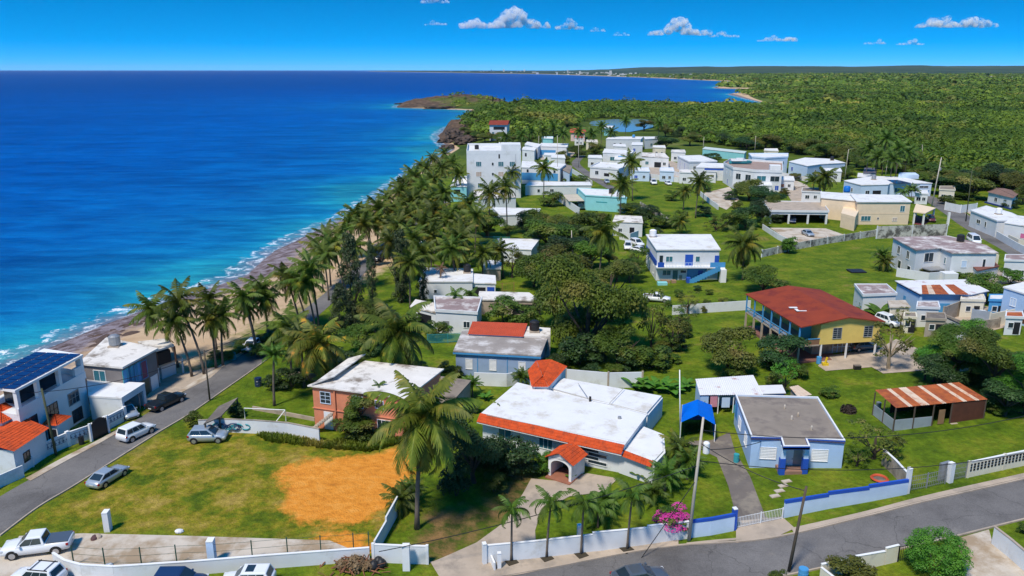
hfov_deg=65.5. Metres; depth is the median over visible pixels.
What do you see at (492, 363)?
window
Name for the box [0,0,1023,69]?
sky
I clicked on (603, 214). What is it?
tree
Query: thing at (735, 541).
kerb
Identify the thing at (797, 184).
patio
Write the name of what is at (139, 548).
wire fence
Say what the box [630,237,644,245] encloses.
parked car
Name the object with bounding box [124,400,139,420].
parked car
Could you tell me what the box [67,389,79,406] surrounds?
window
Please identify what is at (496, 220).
tree
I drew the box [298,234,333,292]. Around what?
palm tree
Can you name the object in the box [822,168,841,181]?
house
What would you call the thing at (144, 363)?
window
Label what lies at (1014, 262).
house
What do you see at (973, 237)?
van
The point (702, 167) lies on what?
house
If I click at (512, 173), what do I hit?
palm tree
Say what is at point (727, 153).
house
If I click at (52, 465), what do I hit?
pavement
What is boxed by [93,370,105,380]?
window
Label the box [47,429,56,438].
doorway
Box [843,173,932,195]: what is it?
house
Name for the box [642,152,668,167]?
house
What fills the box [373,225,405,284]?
palm tree
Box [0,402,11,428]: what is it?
house
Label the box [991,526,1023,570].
garden wall
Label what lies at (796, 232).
patio
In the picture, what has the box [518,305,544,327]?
shrub
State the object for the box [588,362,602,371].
shrub
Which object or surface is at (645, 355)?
shrub
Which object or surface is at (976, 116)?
forest
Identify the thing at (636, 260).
tree
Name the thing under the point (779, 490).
stepping stone
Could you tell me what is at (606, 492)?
palm tree
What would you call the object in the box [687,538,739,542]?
pavement
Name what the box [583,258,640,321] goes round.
tree
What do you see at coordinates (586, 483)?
driveway
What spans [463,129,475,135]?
tree
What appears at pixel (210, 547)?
pillar
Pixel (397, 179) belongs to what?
palm tree
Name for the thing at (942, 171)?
tree
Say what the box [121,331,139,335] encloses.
shore rock
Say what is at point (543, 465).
shrub
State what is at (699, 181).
palm tree
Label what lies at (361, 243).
palm tree
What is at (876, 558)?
garden wall
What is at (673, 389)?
plant
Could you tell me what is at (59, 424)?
gatehouse
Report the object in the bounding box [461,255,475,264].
shrub
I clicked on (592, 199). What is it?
house
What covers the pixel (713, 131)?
tree
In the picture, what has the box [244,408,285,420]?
goal
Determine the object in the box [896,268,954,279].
garden wall
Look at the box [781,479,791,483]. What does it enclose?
stepping stone
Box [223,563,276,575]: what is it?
parked car
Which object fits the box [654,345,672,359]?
shrub
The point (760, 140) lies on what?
tree
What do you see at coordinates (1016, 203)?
shrub
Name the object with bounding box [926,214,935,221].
parked car
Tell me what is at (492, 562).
garden wall
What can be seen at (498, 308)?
shrub
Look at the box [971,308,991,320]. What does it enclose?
ruin wall
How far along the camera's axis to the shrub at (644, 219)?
216.92 m
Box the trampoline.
[846,269,866,272]
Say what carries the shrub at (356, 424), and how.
on the ground at (246, 485)
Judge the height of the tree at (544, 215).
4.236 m
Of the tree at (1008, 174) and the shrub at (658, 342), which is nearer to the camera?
the shrub at (658, 342)
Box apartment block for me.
[466,142,520,197]
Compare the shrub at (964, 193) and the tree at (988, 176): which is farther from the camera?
the tree at (988, 176)
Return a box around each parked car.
[11,559,67,575]
[84,464,129,488]
[115,421,155,442]
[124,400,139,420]
[154,566,208,575]
[187,424,228,443]
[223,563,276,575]
[241,337,260,351]
[373,253,384,261]
[576,203,584,209]
[609,562,668,575]
[623,240,631,249]
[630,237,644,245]
[630,245,642,251]
[650,178,656,184]
[789,215,796,223]
[801,229,814,236]
[849,342,879,351]
[875,311,903,327]
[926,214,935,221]
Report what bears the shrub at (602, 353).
on the ground at (246, 485)
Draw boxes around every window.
[23,449,30,462]
[28,413,38,422]
[47,401,58,416]
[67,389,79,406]
[72,406,83,423]
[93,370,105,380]
[122,366,132,382]
[127,364,137,381]
[133,361,142,381]
[139,359,148,379]
[150,373,158,390]
[320,391,330,404]
[375,400,383,408]
[377,419,390,433]
[463,321,469,327]
[465,359,472,369]
[489,359,496,370]
[498,428,511,440]
[518,362,525,370]
[539,437,552,450]
[580,447,598,453]
[585,455,598,461]
[588,452,606,459]
[588,459,606,466]
[662,270,670,275]
[666,256,672,261]
[736,173,740,179]
[738,416,740,431]
[743,431,746,447]
[745,174,750,179]
[757,176,765,180]
[759,447,776,459]
[770,176,779,181]
[810,449,828,461]
[832,327,842,338]
[861,216,870,220]
[863,326,872,336]
[900,206,904,211]
[924,252,933,261]
[929,324,934,329]
[961,260,966,267]
[965,306,970,311]
[991,306,997,311]
[1007,322,1013,327]
[1009,297,1016,306]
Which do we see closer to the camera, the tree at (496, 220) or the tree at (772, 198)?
the tree at (496, 220)
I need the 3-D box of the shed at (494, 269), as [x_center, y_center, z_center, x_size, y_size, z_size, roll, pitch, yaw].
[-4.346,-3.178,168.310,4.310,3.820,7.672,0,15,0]
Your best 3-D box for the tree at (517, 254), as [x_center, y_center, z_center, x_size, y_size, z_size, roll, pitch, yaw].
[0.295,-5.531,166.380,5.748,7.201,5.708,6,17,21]
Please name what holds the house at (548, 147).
on the ground at (246, 485)
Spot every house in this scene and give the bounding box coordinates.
[0,348,90,439]
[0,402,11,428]
[0,419,48,473]
[83,337,183,403]
[307,354,443,436]
[418,268,472,298]
[433,295,481,332]
[450,176,466,201]
[453,321,549,375]
[472,273,495,296]
[476,359,664,484]
[488,120,509,140]
[493,207,540,226]
[497,238,539,261]
[521,161,565,183]
[522,147,535,161]
[524,142,541,158]
[525,182,591,194]
[540,143,567,156]
[543,136,552,142]
[544,153,556,161]
[551,155,565,163]
[562,165,572,181]
[563,188,626,212]
[570,128,585,141]
[574,136,583,144]
[586,139,597,149]
[588,155,602,166]
[590,162,628,179]
[603,149,633,162]
[606,137,642,149]
[613,144,625,149]
[613,215,642,236]
[614,157,625,163]
[630,167,649,180]
[631,142,642,158]
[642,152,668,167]
[643,137,657,148]
[646,234,726,285]
[652,145,665,152]
[659,167,673,181]
[671,150,685,161]
[677,155,716,169]
[679,169,695,183]
[696,163,723,180]
[702,147,746,158]
[704,171,716,177]
[723,158,782,191]
[734,394,844,474]
[744,285,885,363]
[748,153,787,172]
[757,182,771,190]
[764,148,778,152]
[781,176,794,189]
[788,158,844,175]
[801,188,821,200]
[819,192,911,230]
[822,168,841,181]
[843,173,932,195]
[853,283,897,314]
[857,173,870,177]
[863,168,875,175]
[890,236,998,279]
[895,279,988,311]
[903,312,916,332]
[914,190,928,203]
[915,301,939,326]
[924,312,946,336]
[939,186,955,199]
[959,294,985,316]
[969,205,1023,236]
[973,262,998,279]
[984,188,1019,209]
[988,294,1002,312]
[1000,282,1023,325]
[1002,254,1023,279]
[1003,215,1023,238]
[1003,311,1023,334]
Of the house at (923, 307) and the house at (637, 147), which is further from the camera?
the house at (637, 147)
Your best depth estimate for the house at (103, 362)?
108.50 m
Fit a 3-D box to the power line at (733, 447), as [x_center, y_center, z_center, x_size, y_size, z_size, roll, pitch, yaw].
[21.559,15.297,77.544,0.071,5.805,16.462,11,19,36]
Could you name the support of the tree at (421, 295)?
on the ground at (246, 485)
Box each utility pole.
[41,388,57,455]
[204,350,210,400]
[557,136,557,166]
[687,417,709,541]
[787,486,807,571]
[931,157,941,206]
[965,172,971,220]
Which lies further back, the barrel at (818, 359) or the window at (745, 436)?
the barrel at (818, 359)
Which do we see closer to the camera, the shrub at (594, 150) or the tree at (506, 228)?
the tree at (506, 228)
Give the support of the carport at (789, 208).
on the ground at (246, 485)
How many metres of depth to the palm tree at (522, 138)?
421.79 m
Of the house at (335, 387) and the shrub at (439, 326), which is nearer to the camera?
the house at (335, 387)
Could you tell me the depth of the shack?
99.84 m
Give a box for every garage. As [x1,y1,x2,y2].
[87,380,146,419]
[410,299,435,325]
[474,191,515,209]
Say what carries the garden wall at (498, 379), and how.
on the ground at (246, 485)
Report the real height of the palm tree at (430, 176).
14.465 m
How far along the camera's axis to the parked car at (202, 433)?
93.20 m
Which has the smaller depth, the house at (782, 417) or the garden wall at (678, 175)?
the house at (782, 417)
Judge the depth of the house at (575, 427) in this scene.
90.49 m
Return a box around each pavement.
[26,430,116,480]
[178,352,242,391]
[430,540,677,575]
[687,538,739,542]
[791,473,1023,531]
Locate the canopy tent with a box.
[680,399,715,441]
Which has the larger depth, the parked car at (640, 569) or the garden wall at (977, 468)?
the garden wall at (977, 468)
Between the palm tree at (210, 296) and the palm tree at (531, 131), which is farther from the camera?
the palm tree at (531, 131)
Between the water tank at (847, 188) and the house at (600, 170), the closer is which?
the water tank at (847, 188)
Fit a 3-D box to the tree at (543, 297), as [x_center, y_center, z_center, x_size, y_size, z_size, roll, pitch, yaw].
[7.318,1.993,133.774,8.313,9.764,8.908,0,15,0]
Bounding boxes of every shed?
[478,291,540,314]
[483,260,500,280]
[759,385,785,394]
[790,385,811,395]
[872,382,986,431]
[887,300,910,322]
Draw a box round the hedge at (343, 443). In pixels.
[255,431,400,451]
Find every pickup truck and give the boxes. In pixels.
[0,528,74,560]
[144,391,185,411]
[643,292,670,302]
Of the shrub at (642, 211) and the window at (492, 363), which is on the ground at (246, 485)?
the shrub at (642, 211)
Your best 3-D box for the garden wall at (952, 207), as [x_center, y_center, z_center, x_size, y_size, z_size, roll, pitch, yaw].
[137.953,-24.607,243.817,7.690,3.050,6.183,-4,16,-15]
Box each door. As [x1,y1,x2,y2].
[324,411,333,429]
[672,270,677,279]
[685,255,692,265]
[786,450,793,464]
[800,326,811,338]
[937,409,945,423]
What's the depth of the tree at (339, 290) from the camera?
129.68 m
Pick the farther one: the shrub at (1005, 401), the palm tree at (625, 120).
the palm tree at (625, 120)
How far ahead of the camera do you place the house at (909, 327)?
123.43 m
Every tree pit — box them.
[505,560,518,565]
[540,556,553,561]
[574,552,588,558]
[620,546,633,553]
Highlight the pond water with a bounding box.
[589,119,652,131]
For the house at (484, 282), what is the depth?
152.06 m
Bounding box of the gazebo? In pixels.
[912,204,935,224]
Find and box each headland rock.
[424,106,457,108]
[436,138,444,142]
[438,144,454,148]
[445,128,466,142]
[454,135,477,144]
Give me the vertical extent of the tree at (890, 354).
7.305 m
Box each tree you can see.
[122,289,179,367]
[149,298,199,376]
[151,275,205,373]
[187,280,228,349]
[190,300,230,367]
[194,295,245,365]
[219,281,262,345]
[233,291,261,345]
[238,270,281,325]
[249,281,286,341]
[258,341,287,405]
[260,299,309,368]
[264,261,299,318]
[274,264,305,317]
[274,315,325,387]
[281,261,327,323]
[281,316,354,380]
[284,248,335,325]
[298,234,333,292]
[307,218,342,285]
[307,236,340,300]
[316,231,344,285]
[328,221,355,265]
[328,283,353,334]
[334,212,360,235]
[335,230,364,325]
[336,201,369,235]
[337,322,373,348]
[338,230,373,289]
[343,394,375,432]
[348,211,378,257]
[354,297,436,365]
[355,299,387,332]
[358,207,384,252]
[359,199,381,241]
[360,193,393,232]
[363,370,483,529]
[364,240,378,306]
[366,246,383,264]
[369,212,394,237]
[372,380,386,386]
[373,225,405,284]
[374,186,395,202]
[379,208,411,253]
[379,480,422,519]
[382,198,405,246]
[384,179,413,203]
[385,228,411,303]
[387,217,415,252]
[389,176,410,194]
[389,198,421,228]
[391,245,429,308]
[392,175,415,195]
[393,223,431,253]
[394,188,421,207]
[395,474,428,501]
[400,163,419,176]
[400,186,429,220]
[403,165,426,190]
[406,199,427,224]
[406,239,441,271]
[408,174,433,198]
[411,208,444,239]
[413,156,429,171]
[413,190,440,209]
[415,257,428,300]
[416,158,434,174]
[416,195,451,227]
[416,207,446,253]
[416,220,446,267]
[421,166,447,195]
[425,149,440,175]
[428,188,451,206]
[429,178,460,205]
[430,155,452,177]
[433,201,465,233]
[433,252,448,264]
[435,230,469,270]
[435,262,446,276]
[436,146,452,169]
[439,396,508,483]
[441,152,463,178]
[443,218,481,267]
[445,164,469,185]
[445,286,462,298]
[448,211,478,237]
[451,191,482,244]
[452,260,462,267]
[461,200,493,257]
[461,286,478,296]
[462,374,483,396]
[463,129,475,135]
[467,239,497,273]
[469,131,480,138]
[469,216,506,236]
[474,177,505,237]
[476,133,491,141]
[480,224,495,235]
[486,210,497,216]
[487,132,494,141]
[489,237,513,277]
[491,494,530,560]
[492,134,500,142]
[493,171,520,236]
[497,244,520,277]
[498,129,513,142]
[500,224,517,237]
[504,163,520,183]
[510,366,529,384]
[512,250,550,286]
[513,251,525,261]
[514,128,528,151]
[516,208,547,225]
[516,221,529,231]
[521,219,578,243]
[525,125,538,139]
[526,135,537,141]
[530,157,557,204]
[530,485,571,556]
[531,280,572,322]
[533,252,647,348]
[534,125,549,142]
[535,234,589,252]
[537,212,549,218]
[542,243,593,270]
[545,214,564,224]
[547,121,560,142]
[555,125,572,141]
[556,151,570,159]
[558,222,583,237]
[559,210,604,238]
[562,488,602,553]
[564,120,573,127]
[567,144,586,156]
[571,125,587,139]
[572,240,612,268]
[578,214,628,269]
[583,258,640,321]
[584,491,617,529]
[585,126,599,141]
[587,142,603,153]
[591,213,607,226]
[591,323,640,363]
[592,483,619,514]
[596,119,609,139]
[602,253,617,263]
[605,125,618,136]
[606,171,637,214]
[610,477,655,548]
[617,147,644,200]
[619,114,631,136]
[621,257,644,282]
[627,258,645,278]
[629,247,649,265]
[635,119,654,130]
[635,474,672,505]
[636,287,669,346]
[646,454,688,491]
[653,116,665,140]
[654,136,679,146]
[654,310,690,350]
[659,124,673,136]
[659,428,702,470]
[666,303,696,334]
[667,210,691,233]
[669,121,681,125]
[671,126,688,136]
[672,443,707,479]
[674,182,693,209]
[677,290,698,314]
[678,134,701,145]
[688,169,712,217]
[694,130,714,141]
[694,179,713,203]
[699,325,758,368]
[702,153,718,159]
[702,215,728,230]
[706,129,720,134]
[715,133,732,144]
[719,132,733,136]
[721,223,769,280]
[729,135,750,146]
[729,204,760,227]
[732,137,759,148]
[732,178,763,199]
[742,264,791,289]
[747,132,759,138]
[748,185,786,199]
[749,198,772,217]
[752,134,778,147]
[755,334,811,368]
[763,134,784,147]
[766,194,780,202]
[770,359,801,394]
[772,139,784,149]
[783,139,810,152]
[793,138,821,154]
[803,144,828,157]
[803,174,821,189]
[812,166,837,191]
[817,143,835,157]
[821,140,841,155]
[828,145,852,157]
[836,152,859,164]
[840,165,856,178]
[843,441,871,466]
[844,418,903,460]
[845,150,868,166]
[853,156,872,167]
[856,138,880,171]
[863,145,887,174]
[869,245,892,269]
[869,315,915,368]
[872,252,896,271]
[875,129,896,175]
[879,146,905,176]
[879,436,907,457]
[884,137,911,176]
[887,157,918,172]
[893,306,908,329]
[897,187,912,197]
[901,142,919,172]
[902,182,920,199]
[907,163,945,180]
[910,352,926,379]
[911,154,931,162]
[914,344,956,381]
[914,352,968,383]
[918,166,956,178]
[924,175,958,186]
[927,322,991,371]
[928,172,957,193]
[944,172,970,190]
[950,346,976,372]
[953,172,996,197]
[956,326,1023,379]
[958,169,982,177]
[959,318,1000,338]
[964,271,1005,303]
[973,166,995,184]
[973,171,998,189]
[980,378,1023,416]
[982,162,1022,187]
[990,176,1001,187]
[993,352,1023,414]
[999,170,1023,189]
[999,174,1023,193]
[1013,184,1023,203]
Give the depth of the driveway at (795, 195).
275.70 m
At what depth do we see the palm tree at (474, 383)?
105.70 m
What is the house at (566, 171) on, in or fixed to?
on the ground at (246, 485)
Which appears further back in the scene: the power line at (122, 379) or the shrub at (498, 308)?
the shrub at (498, 308)
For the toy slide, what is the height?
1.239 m
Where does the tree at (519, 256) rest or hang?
on the ground at (246, 485)
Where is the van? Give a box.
[966,232,981,242]
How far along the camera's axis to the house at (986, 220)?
211.60 m
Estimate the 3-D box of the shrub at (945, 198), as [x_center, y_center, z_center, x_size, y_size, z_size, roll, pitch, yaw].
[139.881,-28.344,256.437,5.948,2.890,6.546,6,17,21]
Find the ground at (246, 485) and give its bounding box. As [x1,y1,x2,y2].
[0,65,1023,575]
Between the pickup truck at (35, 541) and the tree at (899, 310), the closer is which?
the pickup truck at (35, 541)
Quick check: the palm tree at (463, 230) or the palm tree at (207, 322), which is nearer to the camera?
the palm tree at (207, 322)
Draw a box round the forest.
[441,72,1023,178]
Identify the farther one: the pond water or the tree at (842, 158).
the pond water
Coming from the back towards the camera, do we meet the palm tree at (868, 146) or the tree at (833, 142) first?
the tree at (833, 142)
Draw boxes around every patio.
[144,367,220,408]
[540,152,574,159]
[649,161,679,176]
[771,228,843,241]
[781,180,807,190]
[818,349,923,372]
[955,306,1004,329]
[991,270,1023,283]
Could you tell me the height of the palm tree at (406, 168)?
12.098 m
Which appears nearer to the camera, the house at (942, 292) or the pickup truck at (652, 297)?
the house at (942, 292)
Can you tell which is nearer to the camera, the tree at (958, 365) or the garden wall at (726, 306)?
the tree at (958, 365)
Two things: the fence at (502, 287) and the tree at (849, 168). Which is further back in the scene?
the tree at (849, 168)
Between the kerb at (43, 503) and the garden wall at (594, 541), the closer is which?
the garden wall at (594, 541)
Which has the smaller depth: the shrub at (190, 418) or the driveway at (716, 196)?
the shrub at (190, 418)
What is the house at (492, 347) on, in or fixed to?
on the ground at (246, 485)
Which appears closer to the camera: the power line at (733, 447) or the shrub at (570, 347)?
the power line at (733, 447)
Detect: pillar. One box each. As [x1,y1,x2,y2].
[101,509,112,532]
[205,537,216,558]
[402,543,410,570]
[482,541,486,563]
[577,523,580,534]
[732,506,737,530]
[906,467,912,493]
[937,460,949,481]
[946,212,950,224]
[946,461,955,483]
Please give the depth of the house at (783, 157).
331.66 m
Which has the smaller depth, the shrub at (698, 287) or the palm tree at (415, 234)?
the shrub at (698, 287)
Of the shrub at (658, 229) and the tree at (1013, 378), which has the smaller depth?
the tree at (1013, 378)
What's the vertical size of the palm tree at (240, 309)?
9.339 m
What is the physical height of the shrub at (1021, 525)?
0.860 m
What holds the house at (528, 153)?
on the ground at (246, 485)
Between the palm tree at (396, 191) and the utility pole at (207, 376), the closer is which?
the utility pole at (207, 376)
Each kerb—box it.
[0,359,267,535]
[496,478,1023,575]
[783,518,1023,575]
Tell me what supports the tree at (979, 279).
on the ground at (246, 485)
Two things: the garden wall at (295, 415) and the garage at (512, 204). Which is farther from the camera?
the garage at (512, 204)
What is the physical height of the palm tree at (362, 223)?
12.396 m
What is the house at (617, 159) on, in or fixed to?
on the ground at (246, 485)
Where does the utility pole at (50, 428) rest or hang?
on the ground at (246, 485)
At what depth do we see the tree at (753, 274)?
150.38 m
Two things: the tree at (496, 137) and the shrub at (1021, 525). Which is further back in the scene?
the tree at (496, 137)
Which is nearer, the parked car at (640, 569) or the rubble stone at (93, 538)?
the parked car at (640, 569)
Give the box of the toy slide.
[821,357,828,365]
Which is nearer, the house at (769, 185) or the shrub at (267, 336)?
the shrub at (267, 336)
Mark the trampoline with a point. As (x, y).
(856, 270)
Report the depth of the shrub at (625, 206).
238.56 m
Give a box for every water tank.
[107,334,122,347]
[463,264,470,273]
[529,320,539,332]
[649,229,656,236]
[843,186,850,191]
[956,234,964,241]
[994,208,1002,214]
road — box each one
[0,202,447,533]
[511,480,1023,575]
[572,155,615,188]
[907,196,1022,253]
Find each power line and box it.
[43,353,202,391]
[205,301,299,351]
[379,466,695,551]
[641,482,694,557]
[700,453,1023,470]
[701,442,759,449]
[701,443,803,490]
[703,416,1022,437]
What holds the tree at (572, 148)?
on the ground at (246, 485)
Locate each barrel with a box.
[78,436,84,444]
[254,377,261,386]
[733,453,738,462]
[798,566,808,575]
[816,356,821,363]
[876,401,881,408]
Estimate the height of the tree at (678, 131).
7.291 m
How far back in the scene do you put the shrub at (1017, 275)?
154.17 m
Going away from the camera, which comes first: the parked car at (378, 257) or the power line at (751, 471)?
the power line at (751, 471)
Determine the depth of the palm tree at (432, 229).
170.50 m
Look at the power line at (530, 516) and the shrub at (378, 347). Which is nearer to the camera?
the power line at (530, 516)
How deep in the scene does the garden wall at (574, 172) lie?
323.31 m
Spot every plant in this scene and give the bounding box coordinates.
[477,390,492,399]
[621,377,646,388]
[632,376,659,390]
[644,376,678,391]
[656,379,686,394]
[672,377,695,387]
[863,303,891,314]
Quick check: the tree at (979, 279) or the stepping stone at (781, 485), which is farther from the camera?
the tree at (979, 279)
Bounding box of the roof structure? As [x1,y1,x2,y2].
[729,158,751,163]
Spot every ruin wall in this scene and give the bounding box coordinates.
[943,301,984,317]
[946,315,1000,328]
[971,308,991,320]
[989,309,1014,324]
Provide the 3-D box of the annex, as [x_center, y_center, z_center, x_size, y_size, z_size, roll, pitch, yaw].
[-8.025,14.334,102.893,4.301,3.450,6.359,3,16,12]
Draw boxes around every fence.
[70,531,369,564]
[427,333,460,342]
[484,236,509,242]
[495,282,511,291]
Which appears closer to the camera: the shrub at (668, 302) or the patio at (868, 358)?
the patio at (868, 358)
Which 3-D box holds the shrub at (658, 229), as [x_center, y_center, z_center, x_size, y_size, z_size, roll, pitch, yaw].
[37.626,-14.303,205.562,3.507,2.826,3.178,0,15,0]
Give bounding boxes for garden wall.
[0,465,24,487]
[52,546,369,575]
[198,418,319,440]
[252,406,314,420]
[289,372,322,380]
[371,542,428,564]
[373,496,397,543]
[474,371,529,386]
[487,520,688,562]
[490,555,495,569]
[558,199,579,212]
[566,368,643,387]
[572,169,591,183]
[619,230,638,239]
[640,202,675,226]
[649,174,678,181]
[672,300,750,314]
[674,171,715,182]
[691,513,734,537]
[700,192,718,209]
[761,229,876,256]
[762,224,785,241]
[782,173,807,181]
[783,478,908,517]
[820,567,833,575]
[821,550,885,575]
[875,223,947,238]
[881,449,906,479]
[884,544,899,564]
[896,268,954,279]
[944,202,977,212]
[945,318,965,339]
[966,450,1023,477]
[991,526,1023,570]
[996,231,1023,253]
[1008,235,1023,245]
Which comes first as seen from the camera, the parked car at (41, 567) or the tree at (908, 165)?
the parked car at (41, 567)
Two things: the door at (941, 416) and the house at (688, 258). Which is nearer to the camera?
the door at (941, 416)
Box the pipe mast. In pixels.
[679,370,680,435]
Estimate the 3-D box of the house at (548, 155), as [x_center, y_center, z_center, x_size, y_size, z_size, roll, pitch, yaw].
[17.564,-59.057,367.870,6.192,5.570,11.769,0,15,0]
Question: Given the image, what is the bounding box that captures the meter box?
[497,551,500,568]
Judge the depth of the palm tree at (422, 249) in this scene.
154.01 m
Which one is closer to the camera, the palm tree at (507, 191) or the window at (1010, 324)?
the window at (1010, 324)
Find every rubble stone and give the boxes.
[90,534,96,540]
[175,529,183,533]
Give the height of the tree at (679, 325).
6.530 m
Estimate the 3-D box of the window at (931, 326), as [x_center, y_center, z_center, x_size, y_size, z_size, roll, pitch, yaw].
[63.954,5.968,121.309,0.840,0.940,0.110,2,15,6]
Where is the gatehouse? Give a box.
[41,414,70,439]
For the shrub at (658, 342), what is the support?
on the ground at (246, 485)
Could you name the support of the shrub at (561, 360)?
on the ground at (246, 485)
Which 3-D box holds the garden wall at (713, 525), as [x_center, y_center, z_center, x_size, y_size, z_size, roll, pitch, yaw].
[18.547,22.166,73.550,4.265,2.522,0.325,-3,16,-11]
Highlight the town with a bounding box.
[468,69,991,77]
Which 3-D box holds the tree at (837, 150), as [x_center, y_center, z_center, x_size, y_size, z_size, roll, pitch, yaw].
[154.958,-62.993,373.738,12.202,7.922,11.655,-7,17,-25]
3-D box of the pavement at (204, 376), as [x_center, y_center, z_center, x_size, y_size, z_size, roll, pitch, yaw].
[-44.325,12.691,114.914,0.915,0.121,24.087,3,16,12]
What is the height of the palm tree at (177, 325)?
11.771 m
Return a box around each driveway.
[0,547,72,575]
[18,533,346,564]
[435,473,614,561]
[688,432,766,520]
[704,187,738,209]
[736,517,792,542]
[787,186,809,200]
[879,339,967,370]
[959,530,1023,575]
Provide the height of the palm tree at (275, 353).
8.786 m
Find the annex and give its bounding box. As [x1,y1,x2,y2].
[435,376,470,402]
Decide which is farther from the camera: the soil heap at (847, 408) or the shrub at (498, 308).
the shrub at (498, 308)
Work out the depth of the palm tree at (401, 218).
178.72 m
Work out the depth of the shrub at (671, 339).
119.94 m
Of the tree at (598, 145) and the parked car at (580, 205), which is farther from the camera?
the tree at (598, 145)
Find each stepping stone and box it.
[769,494,780,498]
[774,489,784,492]
[777,483,788,487]
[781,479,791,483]
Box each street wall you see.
[46,422,91,455]
[102,406,126,428]
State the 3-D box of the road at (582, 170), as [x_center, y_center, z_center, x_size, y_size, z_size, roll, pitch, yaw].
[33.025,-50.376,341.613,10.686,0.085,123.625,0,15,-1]
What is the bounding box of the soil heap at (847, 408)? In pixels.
[840,404,856,414]
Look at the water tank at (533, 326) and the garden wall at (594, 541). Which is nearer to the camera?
the garden wall at (594, 541)
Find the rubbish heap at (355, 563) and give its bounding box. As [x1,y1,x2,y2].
[318,554,390,575]
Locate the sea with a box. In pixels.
[0,70,759,368]
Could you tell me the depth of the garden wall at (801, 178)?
310.95 m
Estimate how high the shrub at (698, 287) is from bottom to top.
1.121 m
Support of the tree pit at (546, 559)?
on the pavement at (444, 568)
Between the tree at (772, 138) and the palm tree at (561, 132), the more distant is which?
the tree at (772, 138)
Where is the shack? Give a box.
[695,375,762,413]
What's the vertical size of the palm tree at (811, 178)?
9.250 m
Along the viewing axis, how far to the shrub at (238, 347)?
123.74 m
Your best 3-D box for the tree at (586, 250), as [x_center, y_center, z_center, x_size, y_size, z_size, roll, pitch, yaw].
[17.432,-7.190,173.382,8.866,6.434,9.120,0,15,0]
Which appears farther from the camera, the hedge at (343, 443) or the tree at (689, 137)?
the tree at (689, 137)
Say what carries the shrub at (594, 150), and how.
on the ground at (246, 485)
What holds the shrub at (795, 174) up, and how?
on the ground at (246, 485)
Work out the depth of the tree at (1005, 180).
267.01 m
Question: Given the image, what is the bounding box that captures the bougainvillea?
[652,502,689,533]
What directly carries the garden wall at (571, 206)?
on the ground at (246, 485)
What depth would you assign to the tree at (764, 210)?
224.47 m
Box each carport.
[203,397,237,428]
[763,200,828,223]
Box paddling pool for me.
[870,474,888,482]
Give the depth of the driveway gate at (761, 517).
74.90 m
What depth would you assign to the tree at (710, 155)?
370.10 m
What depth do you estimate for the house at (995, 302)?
129.18 m
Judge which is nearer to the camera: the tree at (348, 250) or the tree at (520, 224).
the tree at (348, 250)
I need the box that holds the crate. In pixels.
[853,364,861,369]
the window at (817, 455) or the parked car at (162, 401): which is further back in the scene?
the parked car at (162, 401)
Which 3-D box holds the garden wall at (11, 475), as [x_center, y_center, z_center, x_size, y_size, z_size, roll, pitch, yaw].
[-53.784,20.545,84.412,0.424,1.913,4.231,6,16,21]
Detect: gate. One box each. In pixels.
[87,415,110,441]
[737,507,783,526]
[897,545,909,561]
[910,468,947,490]
[953,461,968,480]
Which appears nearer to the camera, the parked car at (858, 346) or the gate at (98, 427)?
the gate at (98, 427)
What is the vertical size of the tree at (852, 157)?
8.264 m
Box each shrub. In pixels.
[182,410,202,426]
[207,349,220,358]
[223,349,236,359]
[226,402,245,416]
[231,344,245,352]
[234,339,247,344]
[245,343,273,356]
[261,373,282,389]
[263,331,281,345]
[275,367,306,388]
[310,346,354,372]
[331,415,374,440]
[346,349,370,364]
[358,334,382,356]
[374,420,392,435]
[401,313,421,321]
[413,360,427,366]
[422,320,449,338]
[436,453,472,495]
[438,360,449,372]
[447,365,463,375]
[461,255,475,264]
[480,469,507,491]
[484,294,524,322]
[485,435,539,476]
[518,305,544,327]
[530,450,550,473]
[537,191,565,204]
[548,353,567,364]
[556,331,604,364]
[570,175,587,181]
[581,363,596,370]
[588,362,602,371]
[590,348,607,361]
[591,147,600,153]
[605,363,624,371]
[616,355,638,371]
[617,202,641,213]
[630,204,660,217]
[633,344,673,368]
[642,216,648,226]
[649,214,675,226]
[651,338,670,350]
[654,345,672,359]
[655,227,663,233]
[657,333,680,349]
[663,190,680,200]
[663,299,671,305]
[666,353,681,362]
[673,210,689,220]
[673,339,687,349]
[674,289,685,296]
[675,314,691,329]
[678,326,692,336]
[693,285,701,290]
[694,205,711,216]
[718,297,727,301]
[720,211,745,230]
[721,359,753,375]
[722,190,736,199]
[731,200,743,207]
[733,188,744,196]
[756,216,772,226]
[757,350,787,367]
[764,370,784,384]
[766,214,783,221]
[767,569,786,575]
[779,188,789,194]
[781,236,797,252]
[789,173,800,179]
[789,363,809,377]
[818,385,840,397]
[825,554,878,575]
[903,525,973,575]
[914,382,931,385]
[937,195,955,203]
[954,191,979,199]
[956,272,973,278]
[962,372,981,385]
[971,371,1001,384]
[986,403,1012,414]
[996,267,1023,283]
[997,397,1015,404]
[1001,199,1022,207]
[1005,401,1023,412]
[1017,522,1023,532]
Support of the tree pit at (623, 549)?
on the pavement at (444, 568)
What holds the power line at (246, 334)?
attached to the utility pole at (207, 376)

